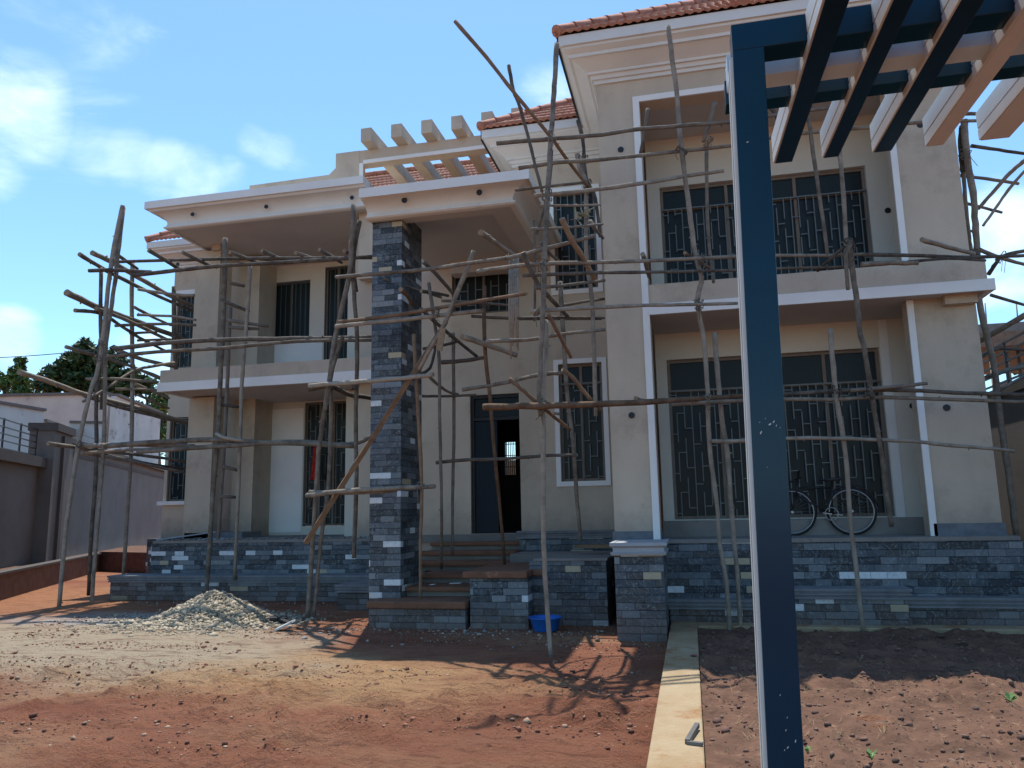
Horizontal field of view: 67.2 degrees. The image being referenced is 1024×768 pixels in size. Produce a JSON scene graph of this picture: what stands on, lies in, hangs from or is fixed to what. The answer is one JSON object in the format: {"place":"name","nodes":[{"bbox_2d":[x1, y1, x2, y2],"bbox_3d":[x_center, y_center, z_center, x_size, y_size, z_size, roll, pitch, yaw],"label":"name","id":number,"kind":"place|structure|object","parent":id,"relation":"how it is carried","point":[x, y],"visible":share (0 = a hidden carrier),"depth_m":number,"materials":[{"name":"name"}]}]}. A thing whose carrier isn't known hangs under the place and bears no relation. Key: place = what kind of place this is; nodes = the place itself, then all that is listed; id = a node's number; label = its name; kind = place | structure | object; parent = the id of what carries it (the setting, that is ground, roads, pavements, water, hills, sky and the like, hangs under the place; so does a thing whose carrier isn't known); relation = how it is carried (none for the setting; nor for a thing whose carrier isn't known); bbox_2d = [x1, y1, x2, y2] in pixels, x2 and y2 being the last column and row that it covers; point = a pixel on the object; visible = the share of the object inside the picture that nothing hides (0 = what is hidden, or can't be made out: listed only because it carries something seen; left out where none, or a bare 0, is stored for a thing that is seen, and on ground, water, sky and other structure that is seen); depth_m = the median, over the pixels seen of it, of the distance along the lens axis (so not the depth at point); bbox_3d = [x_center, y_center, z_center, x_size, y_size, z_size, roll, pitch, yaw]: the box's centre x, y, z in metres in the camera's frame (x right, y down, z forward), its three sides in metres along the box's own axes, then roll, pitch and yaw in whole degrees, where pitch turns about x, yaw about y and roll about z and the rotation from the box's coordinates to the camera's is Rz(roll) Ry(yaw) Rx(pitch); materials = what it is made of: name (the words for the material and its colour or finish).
{"place":"outdoors","nodes":[
{"label":"outdoors","id":0,"kind":"place"},
{"bbox_2d":[0,546,146,569],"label":"planting bed","id":1,"kind":"object","parent":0,"point":[136,548],"visible":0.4,"depth_m":28.48,"materials":[{"name":"soil"}]},
{"bbox_2d":[0,341,154,357],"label":"cable","id":2,"kind":"object","parent":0,"point":[51,354],"visible":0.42,"depth_m":39.95,"materials":[{"name":"black metal"}]},
{"bbox_2d":[0,392,162,463],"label":"building","id":3,"kind":"structure","parent":0,"point":[64,408],"depth_m":45.75,"materials":[{"name":"paint"}]},
{"bbox_2d":[161,536,368,540],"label":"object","id":4,"kind":"object","parent":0,"point":[301,537],"visible":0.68,"depth_m":15.71,"materials":[{"name":"concrete"}]},
{"bbox_2d":[156,531,224,540],"bbox_3d":[-6.819,3.220,16.387,1.250,0.175,0.500,-1,-9,1],"label":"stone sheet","id":5,"kind":"object","parent":4,"relation":"on","point":[187,536],"visible":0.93,"depth_m":16.14,"materials":[{"name":"grey stone"}]},
{"bbox_2d":[0,571,890,767],"bbox_3d":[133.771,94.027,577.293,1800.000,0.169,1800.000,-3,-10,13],"label":"ground","id":6,"kind":"structure","parent":0,"point":[480,680],"depth_m":6.79,"materials":[{"name":"red soil"}]},
{"bbox_2d":[4,357,33,392],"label":"columnar tree","id":7,"kind":"object","parent":6,"relation":"on","point":[22,384],"visible":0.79,"depth_m":57.64,"materials":[{"name":"green plant"}]},
{"bbox_2d":[0,371,43,393],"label":"broadleaf tree","id":8,"kind":"object","parent":6,"relation":"on","point":[5,386],"visible":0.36,"depth_m":65.70,"materials":[{"name":"green plant"}]},
{"bbox_2d":[0,553,101,600],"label":"planter wall","id":9,"kind":"structure","parent":6,"relation":"on","point":[17,581],"depth_m":18.15,"materials":[{"name":"brick"}]},
{"bbox_2d":[0,401,106,452],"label":"building","id":10,"kind":"structure","parent":6,"relation":"on","point":[21,413],"depth_m":32.79,"materials":[{"name":"white paint"}]},
{"bbox_2d":[0,417,163,567],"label":"boundary wall","id":11,"kind":"structure","parent":6,"relation":"on","point":[35,484],"depth_m":22.30,"materials":[{"name":"grey paint"}]},
{"bbox_2d":[33,336,153,397],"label":"broadleaf tree","id":12,"kind":"object","parent":6,"relation":"on","point":[74,369],"visible":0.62,"depth_m":61.14,"materials":[{"name":"green plant"}]},
{"bbox_2d":[99,551,145,572],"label":"planter wall","id":13,"kind":"structure","parent":6,"relation":"on","point":[110,561],"depth_m":23.35,"materials":[{"name":"red brick"}]},
{"bbox_2d":[136,374,167,463],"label":"broadleaf tree","id":14,"kind":"object","parent":6,"relation":"on","point":[158,399],"visible":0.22,"depth_m":69.32,"materials":[{"name":"green plant"}]},
{"bbox_2d":[17,205,371,606],"bbox_3d":[-5.316,0.346,16.177,7.015,8.028,5.532,-3,-10,13],"label":"pole scaffold","id":15,"kind":"object","parent":6,"relation":"on","point":[106,312],"visible":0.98,"depth_m":15.31,"materials":[{"name":"brown wood"}]},
{"bbox_2d":[41,589,347,637],"bbox_3d":[-4.821,3.466,11.936,3.996,0.546,2.940,-3,-10,13],"label":"gravel heap","id":16,"kind":"object","parent":6,"relation":"on","point":[215,610],"visible":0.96,"depth_m":11.61,"materials":[{"name":"grey gravel"}]},
{"bbox_2d":[204,237,268,593],"bbox_3d":[-5.338,0.527,15.207,1.025,7.037,0.516,0,-9,-8],"label":"pole ladder","id":17,"kind":"object","parent":6,"relation":"on","point":[225,404],"visible":0.9,"depth_m":15.13,"materials":[{"name":"brown wood"}]},
{"bbox_2d":[269,616,290,624],"bbox_3d":[-3.469,3.554,11.591,0.396,0.130,0.221,-3,-10,13],"label":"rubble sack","id":18,"kind":"object","parent":6,"relation":"on","point":[282,619],"visible":0.92,"depth_m":11.57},
{"bbox_2d":[274,619,295,631],"bbox_3d":[-3.184,3.384,10.815,0.246,0.144,0.182,-2,-9,2],"label":"broken tile","id":19,"kind":"object","parent":6,"relation":"on","point":[285,625],"visible":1,"depth_m":10.73,"materials":[{"name":"white tile"}]},
{"bbox_2d":[147,204,435,618],"bbox_3d":[-3.539,0.521,13.394,7.043,6.854,2.078,-7,-11,32],"label":"pole scaffold","id":20,"kind":"object","parent":6,"relation":"on","point":[329,386],"visible":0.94,"depth_m":12.35,"materials":[{"name":"brown wood"}]},
{"bbox_2d":[0,615,663,767],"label":"soil clods","id":21,"kind":"object","parent":6,"relation":"on","point":[527,720],"visible":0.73,"depth_m":7.91,"materials":[{"name":"brown soil"}]},
{"bbox_2d":[90,601,604,654],"bbox_3d":[-3.683,3.608,11.744,10.225,0.083,4.199,-10,-13,43],"label":"building rubble","id":22,"kind":"object","parent":6,"relation":"on","point":[478,633],"visible":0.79,"depth_m":10.24,"materials":[{"name":"concrete"}]},
{"bbox_2d":[506,460,515,474],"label":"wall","id":23,"kind":"structure","parent":6,"relation":"on","point":[511,467],"depth_m":24.52,"materials":[{"name":"paint"}]},
{"bbox_2d":[528,615,561,631],"bbox_3d":[0.446,3.195,10.284,0.456,0.176,0.456,-3,-10,13],"label":"basin","id":24,"kind":"object","parent":6,"relation":"on","point":[538,622],"visible":0.86,"depth_m":10.15,"materials":[{"name":"blue plastic"}]},
{"bbox_2d":[107,0,1023,641],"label":"house","id":25,"kind":"structure","parent":6,"relation":"on","point":[945,550],"depth_m":12.13,"materials":[{"name":"paint"}]},
{"bbox_2d":[167,417,187,500],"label":"window","id":26,"kind":"structure","parent":25,"relation":"in","point":[176,481],"depth_m":19.31,"materials":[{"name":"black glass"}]},
{"bbox_2d":[177,297,193,367],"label":"window","id":27,"kind":"structure","parent":25,"relation":"in","point":[183,358],"depth_m":19.87,"materials":[{"name":"black glass"}]},
{"bbox_2d":[275,281,309,336],"bbox_3d":[-5.592,-1.845,19.549,1.111,1.512,0.106,-3,-10,13],"label":"window","id":28,"kind":"structure","parent":25,"relation":"in","point":[292,298],"depth_m":19.56,"materials":[{"name":"black glass"}]},
{"bbox_2d":[310,446,315,479],"bbox_3d":[-4.684,1.811,18.409,0.266,0.950,0.068,-3,-10,13],"label":"red cloth","id":29,"kind":"object","parent":25,"relation":"hanging from","point":[313,465],"visible":0.42,"depth_m":18.39,"materials":[{"name":"fabric"}]},
{"bbox_2d":[303,401,345,525],"bbox_3d":[-4.501,1.920,18.694,1.104,2.987,0.106,-3,-10,13],"label":"window","id":30,"kind":"structure","parent":25,"relation":"in","point":[335,516],"depth_m":18.71,"materials":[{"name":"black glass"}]},
{"bbox_2d":[324,266,347,359],"bbox_3d":[-4.334,-1.393,19.186,0.665,3.143,0.106,-3,-10,13],"label":"window","id":31,"kind":"structure","parent":25,"relation":"in","point":[335,287],"depth_m":19.31,"materials":[{"name":"black glass"}]},
{"bbox_2d":[452,274,507,314],"bbox_3d":[-0.552,-1.845,15.058,1.240,0.997,0.106,-3,-10,13],"label":"window","id":32,"kind":"structure","parent":25,"relation":"in","point":[497,285],"depth_m":15.07,"materials":[{"name":"black glass"}]},
{"bbox_2d":[471,394,518,532],"bbox_3d":[-0.239,1.483,14.466,1.056,2.584,0.080,-3,-10,13],"label":"door","id":33,"kind":"structure","parent":25,"relation":"in","point":[485,513],"depth_m":14.52,"materials":[{"name":"black metal"}]},
{"bbox_2d":[554,192,597,289],"bbox_3d":[1.183,-2.643,14.264,0.771,1.883,0.106,-3,-10,13],"label":"window","id":34,"kind":"structure","parent":25,"relation":"in","point":[565,253],"depth_m":14.29,"materials":[{"name":"black glass"}]},
{"bbox_2d":[559,363,605,481],"bbox_3d":[1.251,0.676,13.717,0.773,2.089,0.106,-3,-10,13],"label":"window","id":35,"kind":"structure","parent":25,"relation":"in","point":[588,428],"depth_m":13.70,"materials":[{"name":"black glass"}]},
{"bbox_2d":[574,544,610,547],"bbox_3d":[1.271,2.480,11.792,0.620,0.050,0.200,-3,-9,9],"label":"plank","id":36,"kind":"object","parent":25,"relation":"on","point":[591,546],"visible":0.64,"depth_m":11.71,"materials":[{"name":"brown wood"}]},
{"bbox_2d":[335,229,863,598],"bbox_3d":[0.886,0.406,10.476,6.859,5.032,3.186,-9,-12,39],"label":"pole scaffold","id":37,"kind":"object","parent":25,"relation":"on","point":[513,266],"visible":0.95,"depth_m":11.06,"materials":[{"name":"brown wood"}]},
{"bbox_2d":[303,323,447,544],"bbox_3d":[-2.081,0.796,11.427,2.903,3.142,0.133,-8,-11,34],"label":"timber","id":38,"kind":"object","parent":37,"relation":"attached to","point":[343,483],"visible":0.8,"depth_m":11.43,"materials":[{"name":"brown wood"}]},
{"bbox_2d":[660,168,873,283],"bbox_3d":[4.042,-2.490,12.435,3.183,1.719,0.106,-3,-10,13],"label":"window","id":39,"kind":"structure","parent":25,"relation":"in","point":[796,213],"depth_m":12.41,"materials":[{"name":"black glass"}]},
{"bbox_2d":[667,349,894,518],"bbox_3d":[4.061,0.786,11.906,3.157,2.515,0.106,-3,-10,13],"label":"window","id":40,"kind":"structure","parent":25,"relation":"in","point":[815,460],"depth_m":11.90,"materials":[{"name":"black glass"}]},
{"bbox_2d":[788,470,878,535],"bbox_3d":[4.483,1.713,11.154,1.523,0.944,0.538,-3,-10,13],"label":"bicycle","id":41,"kind":"object","parent":25,"relation":"on","point":[828,511],"visible":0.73,"depth_m":11.11,"materials":[{"name":"metal"}]},
{"bbox_2d":[482,42,976,656],"bbox_3d":[3.244,-0.583,9.702,6.818,7.406,3.313,-3,-10,13],"label":"pole scaffold","id":42,"kind":"object","parent":6,"relation":"on","point":[540,404],"visible":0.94,"depth_m":9.39,"materials":[{"name":"brown wood"}]},
{"bbox_2d":[454,20,593,192],"bbox_3d":[0.322,-3.567,9.786,2.183,1.760,0.500,5,-11,-35],"label":"loose pole","id":43,"kind":"object","parent":42,"relation":"attached to","point":[499,73],"visible":0.92,"depth_m":9.44,"materials":[{"name":"brown wood"}]},
{"bbox_2d":[646,621,1023,767],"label":"kerb","id":44,"kind":"structure","parent":6,"relation":"on","point":[678,714],"depth_m":6.41,"materials":[{"name":"concrete"}]},
{"bbox_2d":[685,722,702,745],"bbox_3d":[1.186,2.283,5.031,0.113,0.045,0.390,-3,-10,13],"label":"bracket","id":45,"kind":"object","parent":44,"relation":"on","point":[692,733],"visible":1,"depth_m":4.95,"materials":[{"name":"metal"}]},
{"bbox_2d":[698,626,1023,767],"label":"garden bed","id":46,"kind":"object","parent":6,"relation":"on","point":[716,756],"visible":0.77,"depth_m":6.05,"materials":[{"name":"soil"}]},
{"bbox_2d":[803,746,811,753],"bbox_3d":[1.813,2.238,4.727,0.064,0.054,0.053,4,-11,-30],"label":"weed","id":47,"kind":"object","parent":46,"relation":"on","point":[807,748],"visible":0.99,"depth_m":4.72,"materials":[{"name":"green plant"}]},
{"bbox_2d":[634,25,1023,631],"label":"pole scaffold","id":48,"kind":"object","parent":46,"relation":"on","point":[847,247],"visible":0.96,"depth_m":9.68,"materials":[{"name":"brown wood"}]},
{"bbox_2d":[866,747,876,759],"bbox_3d":[2.144,2.204,4.594,0.072,0.065,0.085,-3,-10,13],"label":"weed","id":49,"kind":"object","parent":46,"relation":"on","point":[869,753],"visible":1,"depth_m":4.59,"materials":[{"name":"green plant"}]},
{"bbox_2d":[724,0,1023,767],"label":"pergola","id":50,"kind":"object","parent":46,"relation":"on","point":[904,56],"visible":1,"depth_m":4.04,"materials":[{"name":"blue paint"}]},
{"bbox_2d":[1003,691,1017,701],"bbox_3d":[3.738,2.359,5.790,0.113,0.087,0.100,5,-11,-33],"label":"weed","id":51,"kind":"object","parent":46,"relation":"on","point":[1010,696],"visible":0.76,"depth_m":5.80,"materials":[{"name":"green plant"}]},
{"bbox_2d":[958,112,1023,535],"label":"pole scaffold","id":52,"kind":"object","parent":6,"relation":"on","point":[964,156],"visible":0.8,"depth_m":10.96,"materials":[{"name":"brown wood"}]},
{"bbox_2d":[982,331,1023,549],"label":"boundary wall","id":53,"kind":"structure","parent":6,"relation":"on","point":[1013,414],"depth_m":12.79,"materials":[{"name":"grey paint"}]},
{"bbox_2d":[0,0,1023,464],"label":"sky","id":54,"kind":"structure","parent":0,"point":[106,105],"materials":[{"name":"blue"}]},
{"bbox_2d":[978,303,1023,389],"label":"unfinished building","id":55,"kind":"structure","parent":0,"point":[1009,332],"depth_m":23.84,"materials":[{"name":"concrete"}]}
]}

